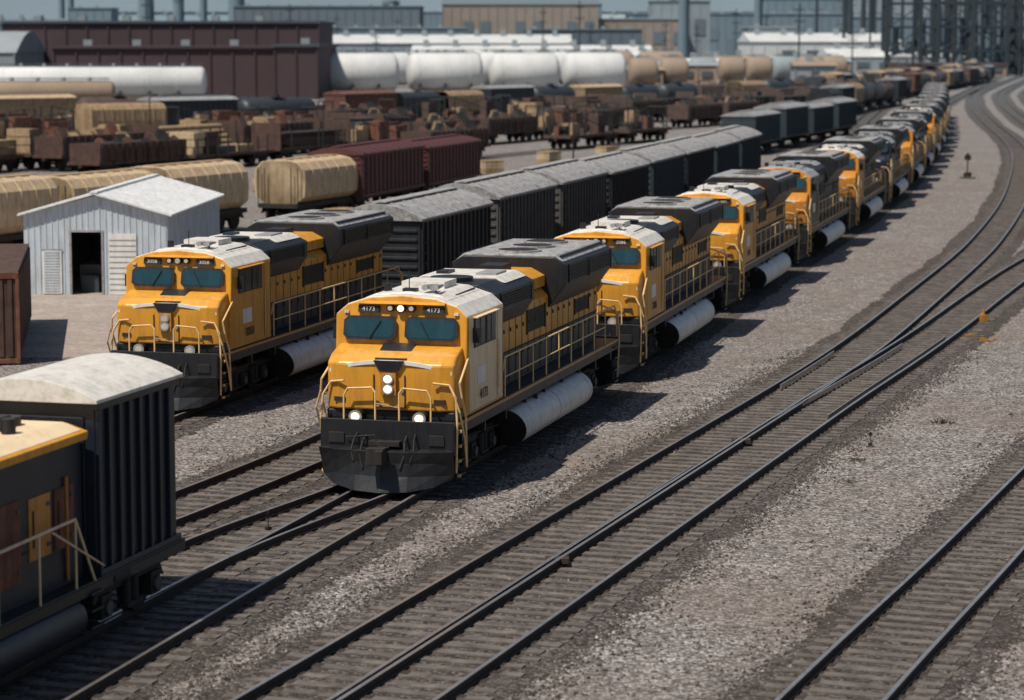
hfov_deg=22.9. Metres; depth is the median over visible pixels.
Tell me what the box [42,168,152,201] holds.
hopper car
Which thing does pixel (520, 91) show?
boxcar
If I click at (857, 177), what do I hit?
freight locomotive
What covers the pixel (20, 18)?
roof
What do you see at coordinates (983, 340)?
yellow debris
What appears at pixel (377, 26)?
roof
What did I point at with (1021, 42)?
utility pole
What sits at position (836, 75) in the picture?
boxcar
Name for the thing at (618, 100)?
flat car
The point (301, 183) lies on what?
hopper car
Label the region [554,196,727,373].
freight locomotive
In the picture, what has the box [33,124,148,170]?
flat car
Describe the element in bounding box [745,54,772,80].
storage tank
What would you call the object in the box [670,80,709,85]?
flat car
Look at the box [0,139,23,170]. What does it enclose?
flat car
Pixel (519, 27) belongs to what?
doors and windows
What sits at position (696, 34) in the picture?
utility pole
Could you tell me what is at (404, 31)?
walls
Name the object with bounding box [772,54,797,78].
storage tank
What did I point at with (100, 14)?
walls
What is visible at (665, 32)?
utility pole
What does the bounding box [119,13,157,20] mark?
roof
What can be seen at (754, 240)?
freight locomotive
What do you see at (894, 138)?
freight locomotive
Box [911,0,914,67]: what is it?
utility pole
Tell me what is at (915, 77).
boxcar
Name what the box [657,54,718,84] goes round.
storage shed
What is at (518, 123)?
flat car
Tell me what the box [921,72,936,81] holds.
hopper car
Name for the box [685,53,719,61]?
storage shed
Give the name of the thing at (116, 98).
tank car
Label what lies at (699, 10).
building
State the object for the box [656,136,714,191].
boxcar
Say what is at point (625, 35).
warehouse
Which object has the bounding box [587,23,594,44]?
utility pole
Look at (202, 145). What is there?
flat car
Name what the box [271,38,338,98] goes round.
brick warehouse
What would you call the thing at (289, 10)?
utility pole
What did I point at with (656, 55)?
storage tank
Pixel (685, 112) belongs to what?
flat car
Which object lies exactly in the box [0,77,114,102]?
storage tank
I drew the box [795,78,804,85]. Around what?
flat car
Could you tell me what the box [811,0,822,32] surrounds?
utility pole
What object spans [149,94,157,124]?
street lamp
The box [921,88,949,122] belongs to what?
freight locomotive
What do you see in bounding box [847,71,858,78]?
tank car
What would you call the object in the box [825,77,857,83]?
tank car
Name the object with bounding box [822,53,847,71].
storage tank
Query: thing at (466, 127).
flat car
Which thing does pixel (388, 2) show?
silo
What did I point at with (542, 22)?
utility pole
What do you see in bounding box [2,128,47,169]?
flat car
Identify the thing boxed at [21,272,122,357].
concrete pavement
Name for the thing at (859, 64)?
doors and windows
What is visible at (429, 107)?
flat car
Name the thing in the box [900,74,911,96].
tank car
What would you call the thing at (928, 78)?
hopper car
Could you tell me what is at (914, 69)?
boxcar
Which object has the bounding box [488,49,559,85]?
storage tank
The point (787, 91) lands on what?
flat car
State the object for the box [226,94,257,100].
tank car
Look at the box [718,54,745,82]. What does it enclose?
storage tank
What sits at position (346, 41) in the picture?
warehouse
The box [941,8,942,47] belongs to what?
utility pole
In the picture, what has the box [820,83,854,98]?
boxcar
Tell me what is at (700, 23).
doors and windows
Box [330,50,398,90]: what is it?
storage tank
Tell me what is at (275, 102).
tank car
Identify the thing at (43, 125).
flat car
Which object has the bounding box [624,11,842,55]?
warehouse
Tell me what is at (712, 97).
flat car
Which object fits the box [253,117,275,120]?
flat car
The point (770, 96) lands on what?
flat car
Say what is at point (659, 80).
storage shed
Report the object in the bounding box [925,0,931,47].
utility pole
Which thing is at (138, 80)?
storage tank
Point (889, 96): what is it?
tank car
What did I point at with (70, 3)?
chimney stack
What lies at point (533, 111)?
flat car
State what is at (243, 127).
flat car
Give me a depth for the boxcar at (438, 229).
87.34 m
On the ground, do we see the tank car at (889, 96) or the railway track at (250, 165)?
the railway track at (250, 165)
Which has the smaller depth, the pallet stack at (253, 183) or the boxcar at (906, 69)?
the pallet stack at (253, 183)
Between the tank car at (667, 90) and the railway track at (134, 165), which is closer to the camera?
the railway track at (134, 165)
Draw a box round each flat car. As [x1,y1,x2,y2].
[0,108,35,117]
[0,113,73,138]
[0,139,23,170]
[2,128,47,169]
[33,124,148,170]
[40,105,75,129]
[68,130,188,171]
[98,124,128,131]
[129,120,236,158]
[167,106,270,125]
[169,131,274,164]
[180,120,207,124]
[230,114,312,152]
[241,107,317,119]
[251,119,350,160]
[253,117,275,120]
[267,112,355,120]
[294,114,384,150]
[309,102,387,118]
[314,101,332,109]
[333,116,412,143]
[356,107,418,121]
[378,99,448,120]
[400,119,490,157]
[401,112,479,130]
[439,97,506,117]
[474,109,538,143]
[496,95,554,115]
[516,103,578,125]
[525,105,588,139]
[543,110,618,148]
[544,94,606,106]
[565,96,627,108]
[574,102,637,131]
[605,106,671,142]
[607,93,651,97]
[626,94,668,120]
[652,91,694,104]
[667,98,722,126]
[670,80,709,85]
[694,92,743,102]
[695,84,725,95]
[702,79,736,85]
[713,95,759,123]
[723,88,761,95]
[731,89,780,104]
[757,86,805,95]
[781,90,810,102]
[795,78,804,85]
[799,84,829,86]
[806,85,825,89]
[960,72,967,86]
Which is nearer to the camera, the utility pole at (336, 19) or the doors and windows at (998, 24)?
the utility pole at (336, 19)
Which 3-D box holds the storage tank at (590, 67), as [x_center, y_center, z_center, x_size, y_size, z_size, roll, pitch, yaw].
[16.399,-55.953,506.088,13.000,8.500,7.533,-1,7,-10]
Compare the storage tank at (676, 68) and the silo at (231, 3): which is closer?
the storage tank at (676, 68)
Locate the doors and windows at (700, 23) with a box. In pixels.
[694,19,705,35]
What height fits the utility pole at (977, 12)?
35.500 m
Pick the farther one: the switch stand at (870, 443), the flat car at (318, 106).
the flat car at (318, 106)
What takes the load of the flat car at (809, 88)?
on the railway track
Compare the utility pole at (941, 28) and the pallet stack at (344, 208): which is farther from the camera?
the utility pole at (941, 28)
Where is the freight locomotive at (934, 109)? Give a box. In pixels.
[901,103,940,155]
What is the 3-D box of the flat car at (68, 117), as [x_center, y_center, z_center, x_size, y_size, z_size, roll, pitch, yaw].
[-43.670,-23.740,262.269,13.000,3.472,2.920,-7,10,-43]
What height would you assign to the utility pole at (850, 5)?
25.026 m
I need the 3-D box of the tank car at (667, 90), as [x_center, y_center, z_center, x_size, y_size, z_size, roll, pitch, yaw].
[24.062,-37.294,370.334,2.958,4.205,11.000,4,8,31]
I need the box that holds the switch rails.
[542,336,945,563]
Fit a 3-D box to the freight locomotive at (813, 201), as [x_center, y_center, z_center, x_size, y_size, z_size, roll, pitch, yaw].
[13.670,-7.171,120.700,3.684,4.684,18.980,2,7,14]
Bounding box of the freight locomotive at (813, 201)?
[758,150,850,259]
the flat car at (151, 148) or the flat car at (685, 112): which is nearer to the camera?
the flat car at (151, 148)
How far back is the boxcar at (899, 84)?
394.68 m
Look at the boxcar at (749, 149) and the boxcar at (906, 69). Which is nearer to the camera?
the boxcar at (749, 149)
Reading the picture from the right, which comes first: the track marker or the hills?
the track marker
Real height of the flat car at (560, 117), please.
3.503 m
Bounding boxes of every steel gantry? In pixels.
[881,0,956,68]
[931,0,1010,75]
[956,0,1023,74]
[991,0,1023,73]
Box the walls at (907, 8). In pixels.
[854,0,962,15]
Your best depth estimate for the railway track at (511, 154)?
236.10 m
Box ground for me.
[0,74,1023,699]
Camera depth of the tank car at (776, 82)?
397.99 m
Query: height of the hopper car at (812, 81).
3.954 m
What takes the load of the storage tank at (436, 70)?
on the ground
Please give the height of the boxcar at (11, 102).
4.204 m
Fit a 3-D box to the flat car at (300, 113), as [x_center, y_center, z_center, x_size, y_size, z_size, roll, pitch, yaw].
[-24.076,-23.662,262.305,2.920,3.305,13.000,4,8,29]
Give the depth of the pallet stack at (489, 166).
190.07 m
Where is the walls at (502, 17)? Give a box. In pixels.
[442,5,597,34]
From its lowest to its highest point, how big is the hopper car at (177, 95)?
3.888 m
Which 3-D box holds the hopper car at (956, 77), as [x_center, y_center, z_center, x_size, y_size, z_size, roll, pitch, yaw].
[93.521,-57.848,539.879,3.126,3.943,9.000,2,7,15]
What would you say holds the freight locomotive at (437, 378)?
on the railway track at (150, 659)
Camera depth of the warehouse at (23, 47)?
475.10 m
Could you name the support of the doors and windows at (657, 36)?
in the warehouse at (653, 35)
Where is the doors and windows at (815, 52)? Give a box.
[782,50,819,55]
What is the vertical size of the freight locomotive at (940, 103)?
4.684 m
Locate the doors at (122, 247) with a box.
[41,230,135,294]
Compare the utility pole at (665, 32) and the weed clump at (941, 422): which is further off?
the utility pole at (665, 32)
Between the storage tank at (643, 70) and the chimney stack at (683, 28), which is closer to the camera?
the storage tank at (643, 70)
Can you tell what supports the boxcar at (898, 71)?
on the railway track
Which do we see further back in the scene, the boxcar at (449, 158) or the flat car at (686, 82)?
the flat car at (686, 82)
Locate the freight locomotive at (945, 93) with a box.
[919,91,949,129]
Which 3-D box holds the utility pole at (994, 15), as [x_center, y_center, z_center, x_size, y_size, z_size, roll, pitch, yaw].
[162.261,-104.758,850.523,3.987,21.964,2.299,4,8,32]
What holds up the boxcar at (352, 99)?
on the railway track
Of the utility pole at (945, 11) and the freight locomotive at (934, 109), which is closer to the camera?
the freight locomotive at (934, 109)
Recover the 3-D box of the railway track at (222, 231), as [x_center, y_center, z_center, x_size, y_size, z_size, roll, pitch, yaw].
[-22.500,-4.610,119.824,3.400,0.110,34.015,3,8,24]
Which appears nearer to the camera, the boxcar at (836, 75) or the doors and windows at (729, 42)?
the boxcar at (836, 75)
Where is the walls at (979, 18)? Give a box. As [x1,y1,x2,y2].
[978,0,1019,44]
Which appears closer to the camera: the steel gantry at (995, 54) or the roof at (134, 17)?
the steel gantry at (995, 54)
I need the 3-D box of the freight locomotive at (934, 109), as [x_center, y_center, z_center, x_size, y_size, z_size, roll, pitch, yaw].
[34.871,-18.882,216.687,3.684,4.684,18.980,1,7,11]
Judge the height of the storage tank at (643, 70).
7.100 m
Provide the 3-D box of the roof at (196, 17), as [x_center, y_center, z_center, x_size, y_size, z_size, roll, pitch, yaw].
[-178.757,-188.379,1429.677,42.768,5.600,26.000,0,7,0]
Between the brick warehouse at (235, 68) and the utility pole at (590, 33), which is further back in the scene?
the utility pole at (590, 33)
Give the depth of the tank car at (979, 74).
597.16 m
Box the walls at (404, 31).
[333,28,466,34]
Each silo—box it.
[138,0,153,20]
[173,0,183,20]
[228,0,244,20]
[382,0,399,5]
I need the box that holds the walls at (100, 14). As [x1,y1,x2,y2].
[68,9,118,20]
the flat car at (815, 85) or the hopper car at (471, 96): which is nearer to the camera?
the hopper car at (471, 96)
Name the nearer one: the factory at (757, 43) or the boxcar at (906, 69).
the boxcar at (906, 69)
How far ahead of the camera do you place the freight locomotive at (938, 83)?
333.46 m
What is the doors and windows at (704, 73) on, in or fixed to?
in the storage shed at (707, 71)
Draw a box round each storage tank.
[0,63,206,96]
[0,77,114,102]
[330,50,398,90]
[367,50,408,84]
[406,50,482,91]
[480,49,524,84]
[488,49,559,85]
[541,49,578,83]
[561,49,626,85]
[587,49,633,64]
[628,55,658,84]
[638,49,683,60]
[659,55,688,83]
[690,55,717,76]
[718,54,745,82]
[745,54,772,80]
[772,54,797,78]
[797,54,822,60]
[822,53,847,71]
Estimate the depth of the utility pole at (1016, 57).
745.96 m
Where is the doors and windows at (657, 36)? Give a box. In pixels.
[642,32,677,44]
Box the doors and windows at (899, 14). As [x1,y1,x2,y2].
[880,13,942,15]
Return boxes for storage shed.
[624,65,664,86]
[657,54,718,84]
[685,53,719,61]
[699,50,769,60]
[789,54,837,81]
[793,52,851,70]
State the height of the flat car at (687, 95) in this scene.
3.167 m
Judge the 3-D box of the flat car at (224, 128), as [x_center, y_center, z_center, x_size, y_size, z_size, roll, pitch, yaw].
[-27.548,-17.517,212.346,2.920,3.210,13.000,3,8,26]
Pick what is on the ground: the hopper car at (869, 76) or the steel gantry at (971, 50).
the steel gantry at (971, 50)
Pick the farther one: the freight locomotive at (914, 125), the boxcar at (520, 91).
the boxcar at (520, 91)
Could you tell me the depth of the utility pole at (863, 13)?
945.68 m
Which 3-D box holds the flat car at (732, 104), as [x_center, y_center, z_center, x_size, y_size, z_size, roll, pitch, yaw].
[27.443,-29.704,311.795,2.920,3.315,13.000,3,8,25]
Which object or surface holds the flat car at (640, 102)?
on the railway track
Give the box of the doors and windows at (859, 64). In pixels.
[857,62,884,66]
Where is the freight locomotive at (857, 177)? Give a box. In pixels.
[815,136,885,227]
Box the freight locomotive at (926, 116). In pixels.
[891,109,933,168]
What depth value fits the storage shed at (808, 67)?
584.20 m
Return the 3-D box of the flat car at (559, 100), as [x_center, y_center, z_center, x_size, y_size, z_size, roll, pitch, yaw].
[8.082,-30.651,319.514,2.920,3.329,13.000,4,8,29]
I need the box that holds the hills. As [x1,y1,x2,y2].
[0,0,853,17]
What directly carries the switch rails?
on the railway track at (582, 605)
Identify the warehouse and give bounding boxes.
[0,16,334,65]
[0,20,193,30]
[0,31,45,65]
[50,40,274,97]
[118,11,853,26]
[233,4,423,26]
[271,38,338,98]
[333,30,571,54]
[410,40,652,54]
[523,26,642,44]
[529,45,644,56]
[598,16,689,50]
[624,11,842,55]
[853,16,1023,46]
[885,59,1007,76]
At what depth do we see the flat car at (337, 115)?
249.32 m
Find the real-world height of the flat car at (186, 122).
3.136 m
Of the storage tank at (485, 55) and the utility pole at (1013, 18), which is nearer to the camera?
the storage tank at (485, 55)
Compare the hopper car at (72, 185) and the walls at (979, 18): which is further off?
the walls at (979, 18)
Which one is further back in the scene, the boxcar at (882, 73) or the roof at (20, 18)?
the roof at (20, 18)
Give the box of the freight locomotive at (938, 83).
[924,82,949,113]
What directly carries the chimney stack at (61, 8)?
on the ground
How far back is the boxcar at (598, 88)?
347.54 m
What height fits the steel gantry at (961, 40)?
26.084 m
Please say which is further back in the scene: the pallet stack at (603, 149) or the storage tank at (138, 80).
the storage tank at (138, 80)
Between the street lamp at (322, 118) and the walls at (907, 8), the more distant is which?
the walls at (907, 8)
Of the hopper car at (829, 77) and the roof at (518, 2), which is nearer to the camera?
the hopper car at (829, 77)
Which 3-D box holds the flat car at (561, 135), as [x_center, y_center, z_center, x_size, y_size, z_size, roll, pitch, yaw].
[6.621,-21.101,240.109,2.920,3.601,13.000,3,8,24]
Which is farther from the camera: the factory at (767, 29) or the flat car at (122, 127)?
the factory at (767, 29)
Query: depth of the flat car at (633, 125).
251.25 m
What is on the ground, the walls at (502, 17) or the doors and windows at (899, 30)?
the walls at (502, 17)
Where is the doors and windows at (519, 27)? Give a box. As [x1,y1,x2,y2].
[463,21,593,34]
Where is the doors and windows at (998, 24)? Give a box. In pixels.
[978,18,1018,60]
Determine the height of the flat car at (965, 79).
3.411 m
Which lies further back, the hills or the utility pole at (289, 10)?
the hills
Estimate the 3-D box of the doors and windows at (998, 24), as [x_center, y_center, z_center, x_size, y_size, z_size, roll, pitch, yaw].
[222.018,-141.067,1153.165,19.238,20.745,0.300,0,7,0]
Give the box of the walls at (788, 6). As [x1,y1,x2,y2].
[762,0,842,12]
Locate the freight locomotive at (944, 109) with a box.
[916,94,948,136]
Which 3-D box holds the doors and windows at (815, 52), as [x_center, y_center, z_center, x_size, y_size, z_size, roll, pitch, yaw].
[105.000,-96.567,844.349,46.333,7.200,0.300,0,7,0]
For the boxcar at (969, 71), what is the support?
on the railway track at (963, 86)
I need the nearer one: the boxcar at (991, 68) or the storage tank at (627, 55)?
the storage tank at (627, 55)
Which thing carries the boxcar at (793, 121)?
on the railway track at (791, 145)
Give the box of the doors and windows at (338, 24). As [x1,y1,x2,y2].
[335,23,396,26]
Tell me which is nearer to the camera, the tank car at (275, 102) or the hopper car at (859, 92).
the tank car at (275, 102)
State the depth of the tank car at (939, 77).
506.19 m
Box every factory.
[737,28,901,56]
[740,23,796,33]
[817,43,964,72]
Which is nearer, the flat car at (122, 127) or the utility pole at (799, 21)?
the flat car at (122, 127)
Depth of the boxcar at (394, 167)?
150.12 m
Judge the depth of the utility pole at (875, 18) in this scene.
865.01 m
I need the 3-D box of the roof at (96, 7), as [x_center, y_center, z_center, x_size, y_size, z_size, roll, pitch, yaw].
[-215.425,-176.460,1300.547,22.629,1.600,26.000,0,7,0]
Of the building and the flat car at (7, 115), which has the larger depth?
the building
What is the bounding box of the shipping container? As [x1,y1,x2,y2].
[0,244,31,363]
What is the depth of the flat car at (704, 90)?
405.44 m
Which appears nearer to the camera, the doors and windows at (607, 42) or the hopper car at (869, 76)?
the hopper car at (869, 76)
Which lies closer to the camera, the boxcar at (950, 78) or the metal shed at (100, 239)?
the metal shed at (100, 239)
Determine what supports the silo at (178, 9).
on the ground
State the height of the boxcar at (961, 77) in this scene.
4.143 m
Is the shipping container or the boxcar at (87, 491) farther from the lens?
the shipping container
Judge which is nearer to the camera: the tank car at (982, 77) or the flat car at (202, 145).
the flat car at (202, 145)
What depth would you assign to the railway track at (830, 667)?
44.06 m
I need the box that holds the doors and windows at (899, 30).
[899,30,958,41]
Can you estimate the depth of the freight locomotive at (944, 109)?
254.83 m
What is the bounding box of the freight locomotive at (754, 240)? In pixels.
[678,169,799,305]
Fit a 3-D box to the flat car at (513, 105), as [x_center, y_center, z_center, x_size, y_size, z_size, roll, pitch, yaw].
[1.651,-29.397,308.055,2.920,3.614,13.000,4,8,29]
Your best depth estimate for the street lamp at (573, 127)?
189.32 m
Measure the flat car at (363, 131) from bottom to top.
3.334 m
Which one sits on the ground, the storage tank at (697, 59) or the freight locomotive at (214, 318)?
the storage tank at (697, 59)
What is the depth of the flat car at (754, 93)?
366.83 m
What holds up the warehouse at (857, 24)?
on the ground
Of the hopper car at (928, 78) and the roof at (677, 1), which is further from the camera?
the roof at (677, 1)
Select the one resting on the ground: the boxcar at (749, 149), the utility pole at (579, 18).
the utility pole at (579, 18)
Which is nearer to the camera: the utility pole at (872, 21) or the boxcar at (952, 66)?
the boxcar at (952, 66)
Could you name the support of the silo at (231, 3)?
on the ground
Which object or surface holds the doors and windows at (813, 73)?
in the storage shed at (808, 67)
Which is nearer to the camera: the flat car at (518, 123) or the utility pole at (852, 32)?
the flat car at (518, 123)
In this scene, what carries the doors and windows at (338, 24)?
in the warehouse at (350, 15)
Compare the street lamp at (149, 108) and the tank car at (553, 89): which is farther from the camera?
the tank car at (553, 89)
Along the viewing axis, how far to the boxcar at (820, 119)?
252.36 m
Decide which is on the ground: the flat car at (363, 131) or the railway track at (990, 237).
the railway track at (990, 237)
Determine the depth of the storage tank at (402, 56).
555.45 m
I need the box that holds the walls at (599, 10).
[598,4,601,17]
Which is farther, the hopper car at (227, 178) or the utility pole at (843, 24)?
the utility pole at (843, 24)
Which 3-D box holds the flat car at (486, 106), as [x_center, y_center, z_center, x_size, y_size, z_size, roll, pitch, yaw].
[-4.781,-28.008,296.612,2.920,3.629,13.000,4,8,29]
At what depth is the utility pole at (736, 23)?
840.40 m
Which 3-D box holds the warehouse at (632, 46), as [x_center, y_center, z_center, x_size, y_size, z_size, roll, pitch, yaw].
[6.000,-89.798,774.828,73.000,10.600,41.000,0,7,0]
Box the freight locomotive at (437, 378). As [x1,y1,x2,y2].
[315,239,619,492]
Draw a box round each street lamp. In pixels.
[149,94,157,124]
[312,98,323,147]
[572,100,588,158]
[780,79,791,100]
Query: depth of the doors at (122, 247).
100.39 m
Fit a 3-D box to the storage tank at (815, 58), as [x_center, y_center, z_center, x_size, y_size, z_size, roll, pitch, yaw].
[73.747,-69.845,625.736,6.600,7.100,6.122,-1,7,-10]
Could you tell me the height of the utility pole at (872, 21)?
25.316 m
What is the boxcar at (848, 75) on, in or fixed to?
on the railway track
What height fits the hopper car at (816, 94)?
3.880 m
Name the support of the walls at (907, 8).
on the ground
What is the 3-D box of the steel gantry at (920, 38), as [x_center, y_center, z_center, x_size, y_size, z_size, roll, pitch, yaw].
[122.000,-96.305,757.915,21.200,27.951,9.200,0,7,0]
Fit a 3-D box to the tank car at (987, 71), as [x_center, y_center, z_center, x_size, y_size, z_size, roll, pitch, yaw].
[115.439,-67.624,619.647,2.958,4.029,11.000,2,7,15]
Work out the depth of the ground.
62.27 m
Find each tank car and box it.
[76,94,144,105]
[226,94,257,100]
[238,95,315,111]
[534,83,574,98]
[623,82,659,96]
[657,81,697,97]
[762,77,795,88]
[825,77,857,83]
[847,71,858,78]
[855,72,864,78]
[858,81,873,111]
[863,80,884,109]
[875,80,895,107]
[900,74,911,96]
[931,70,941,81]
[935,69,947,82]
[972,66,980,83]
[976,66,985,82]
[977,66,989,82]
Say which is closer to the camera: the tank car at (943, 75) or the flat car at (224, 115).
the flat car at (224, 115)
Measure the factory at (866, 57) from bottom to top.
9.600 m
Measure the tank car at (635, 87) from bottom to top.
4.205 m
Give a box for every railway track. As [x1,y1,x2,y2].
[0,77,1005,699]
[0,165,70,173]
[0,454,525,699]
[39,151,311,171]
[174,102,898,440]
[176,103,909,535]
[192,75,1023,699]
[220,228,244,233]
[243,162,259,166]
[296,79,1023,699]
[480,138,664,159]
[489,124,720,144]
[712,435,1023,699]
[761,137,829,154]
[905,81,990,98]
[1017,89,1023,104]
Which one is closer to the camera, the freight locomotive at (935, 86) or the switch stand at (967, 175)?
the switch stand at (967, 175)
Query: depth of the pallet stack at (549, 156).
205.12 m
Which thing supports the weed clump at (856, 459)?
on the ground
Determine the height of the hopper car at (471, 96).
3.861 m
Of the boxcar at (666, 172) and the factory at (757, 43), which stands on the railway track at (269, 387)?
the boxcar at (666, 172)
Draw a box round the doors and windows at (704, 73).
[689,71,712,76]
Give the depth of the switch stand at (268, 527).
51.79 m
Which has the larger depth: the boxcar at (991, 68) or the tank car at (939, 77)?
the boxcar at (991, 68)
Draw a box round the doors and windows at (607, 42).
[587,41,638,44]
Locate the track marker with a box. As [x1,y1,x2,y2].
[979,309,987,321]
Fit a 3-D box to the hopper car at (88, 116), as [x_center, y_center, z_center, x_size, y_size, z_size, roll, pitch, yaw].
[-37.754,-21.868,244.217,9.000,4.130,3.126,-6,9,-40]
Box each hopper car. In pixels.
[0,174,58,243]
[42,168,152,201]
[74,102,166,132]
[132,159,248,229]
[162,94,225,96]
[254,154,357,217]
[397,91,440,117]
[433,90,483,116]
[725,80,765,94]
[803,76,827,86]
[808,88,840,101]
[815,74,834,79]
[846,83,863,111]
[862,73,879,80]
[913,75,925,94]
[919,74,931,92]
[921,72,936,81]
[925,66,939,70]
[951,70,958,88]
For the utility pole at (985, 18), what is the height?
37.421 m
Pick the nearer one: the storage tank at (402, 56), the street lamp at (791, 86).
the street lamp at (791, 86)
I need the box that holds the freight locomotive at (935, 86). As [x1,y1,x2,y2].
[922,85,949,117]
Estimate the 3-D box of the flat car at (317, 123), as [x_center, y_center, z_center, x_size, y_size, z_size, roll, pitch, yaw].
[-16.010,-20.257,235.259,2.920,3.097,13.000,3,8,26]
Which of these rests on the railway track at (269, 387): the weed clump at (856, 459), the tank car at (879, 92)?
the tank car at (879, 92)
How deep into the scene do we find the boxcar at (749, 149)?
157.99 m
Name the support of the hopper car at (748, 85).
on the railway track
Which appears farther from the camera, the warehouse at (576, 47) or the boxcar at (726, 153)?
the warehouse at (576, 47)
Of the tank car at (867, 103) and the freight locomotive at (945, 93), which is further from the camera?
the tank car at (867, 103)
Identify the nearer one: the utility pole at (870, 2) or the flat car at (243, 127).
the flat car at (243, 127)
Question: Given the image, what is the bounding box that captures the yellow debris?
[960,334,996,341]
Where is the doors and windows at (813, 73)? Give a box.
[798,71,832,77]
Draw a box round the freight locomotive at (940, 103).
[910,98,945,145]
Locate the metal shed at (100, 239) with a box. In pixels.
[17,174,223,294]
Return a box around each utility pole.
[141,0,151,20]
[285,5,293,20]
[333,15,340,34]
[539,7,546,39]
[575,1,583,49]
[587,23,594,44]
[662,21,669,50]
[693,24,699,54]
[732,9,739,55]
[794,3,804,57]
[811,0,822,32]
[837,0,849,37]
[841,1,847,32]
[846,0,856,34]
[847,29,856,72]
[857,0,867,32]
[864,0,876,47]
[865,0,877,32]
[872,0,878,33]
[889,0,897,47]
[899,0,908,47]
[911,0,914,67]
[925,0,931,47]
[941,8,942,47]
[943,0,947,18]
[958,0,963,18]
[976,0,977,20]
[980,0,988,61]
[992,7,999,45]
[1009,0,1016,74]
[1010,0,1023,75]
[1015,0,1023,75]
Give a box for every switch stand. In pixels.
[265,511,273,529]
[866,431,874,446]
[959,153,974,178]
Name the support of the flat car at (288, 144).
on the railway track at (250, 165)
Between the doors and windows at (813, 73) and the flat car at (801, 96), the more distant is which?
the doors and windows at (813, 73)
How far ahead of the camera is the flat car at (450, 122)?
237.51 m
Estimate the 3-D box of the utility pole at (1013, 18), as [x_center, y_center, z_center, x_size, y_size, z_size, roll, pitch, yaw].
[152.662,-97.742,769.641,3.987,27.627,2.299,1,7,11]
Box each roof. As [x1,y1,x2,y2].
[0,15,70,20]
[67,6,118,8]
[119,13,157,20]
[156,12,227,20]
[333,25,467,28]
[441,0,598,4]
[602,12,624,17]
[648,0,710,2]
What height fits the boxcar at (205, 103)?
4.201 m
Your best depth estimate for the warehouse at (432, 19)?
1734.86 m
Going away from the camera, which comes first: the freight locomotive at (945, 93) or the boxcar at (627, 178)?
the boxcar at (627, 178)
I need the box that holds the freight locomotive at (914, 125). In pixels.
[876,116,923,183]
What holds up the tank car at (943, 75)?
on the railway track at (963, 86)
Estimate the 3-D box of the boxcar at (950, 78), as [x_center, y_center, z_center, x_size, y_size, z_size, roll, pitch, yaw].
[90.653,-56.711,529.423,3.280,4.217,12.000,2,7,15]
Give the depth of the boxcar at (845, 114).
264.58 m
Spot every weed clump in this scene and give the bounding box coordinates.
[842,457,865,462]
[931,419,955,424]
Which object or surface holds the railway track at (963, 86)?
on the ground
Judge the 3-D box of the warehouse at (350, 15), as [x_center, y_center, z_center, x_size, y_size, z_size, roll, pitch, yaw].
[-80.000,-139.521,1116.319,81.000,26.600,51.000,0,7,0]
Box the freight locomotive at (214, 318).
[107,209,402,410]
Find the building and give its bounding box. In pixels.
[649,2,709,57]
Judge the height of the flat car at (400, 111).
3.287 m
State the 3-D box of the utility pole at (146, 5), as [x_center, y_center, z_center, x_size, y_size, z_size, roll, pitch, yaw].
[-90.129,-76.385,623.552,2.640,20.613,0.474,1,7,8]
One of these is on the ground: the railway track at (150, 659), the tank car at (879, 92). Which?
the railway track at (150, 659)
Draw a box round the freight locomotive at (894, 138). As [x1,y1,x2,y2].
[853,125,908,202]
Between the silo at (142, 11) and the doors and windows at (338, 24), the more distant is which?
the silo at (142, 11)
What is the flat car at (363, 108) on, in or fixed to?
on the railway track
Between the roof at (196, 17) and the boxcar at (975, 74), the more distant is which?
the roof at (196, 17)
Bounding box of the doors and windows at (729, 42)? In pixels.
[710,27,841,55]
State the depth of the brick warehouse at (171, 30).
496.10 m
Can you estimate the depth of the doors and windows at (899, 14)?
1240.35 m
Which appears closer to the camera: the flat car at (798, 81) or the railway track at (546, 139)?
the railway track at (546, 139)
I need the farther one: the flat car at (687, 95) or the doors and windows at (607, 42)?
the doors and windows at (607, 42)
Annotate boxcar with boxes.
[0,93,76,117]
[0,353,184,677]
[136,95,238,125]
[307,138,424,207]
[323,89,397,111]
[348,187,493,289]
[409,134,481,192]
[431,170,557,243]
[470,84,535,112]
[520,159,607,236]
[569,83,623,95]
[578,151,649,216]
[611,142,685,196]
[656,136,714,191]
[690,131,740,173]
[707,125,761,169]
[720,108,780,150]
[753,101,809,148]
[791,101,834,142]
[811,96,857,137]
[819,71,844,79]
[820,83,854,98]
[841,72,852,78]
[866,70,887,77]
[878,76,907,105]
[888,69,904,73]
[892,67,909,71]
[897,71,920,95]
[910,67,921,72]
[942,64,956,68]
[942,69,954,88]
[950,68,963,87]
[958,67,973,85]
[967,66,977,84]
[980,64,994,81]
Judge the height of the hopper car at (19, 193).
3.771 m
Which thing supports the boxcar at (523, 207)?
on the railway track at (269, 387)
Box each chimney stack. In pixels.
[58,0,64,17]
[67,0,73,17]
[200,0,206,20]
[678,0,688,57]
[754,0,762,25]
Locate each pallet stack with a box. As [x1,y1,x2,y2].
[253,175,254,192]
[324,207,350,209]
[480,159,503,175]
[537,151,560,164]
[596,146,618,154]
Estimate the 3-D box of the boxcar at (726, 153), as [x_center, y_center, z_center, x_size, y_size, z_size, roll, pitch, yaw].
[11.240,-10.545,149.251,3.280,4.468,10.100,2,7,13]
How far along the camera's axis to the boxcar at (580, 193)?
108.41 m
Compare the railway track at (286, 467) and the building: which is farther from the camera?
the building

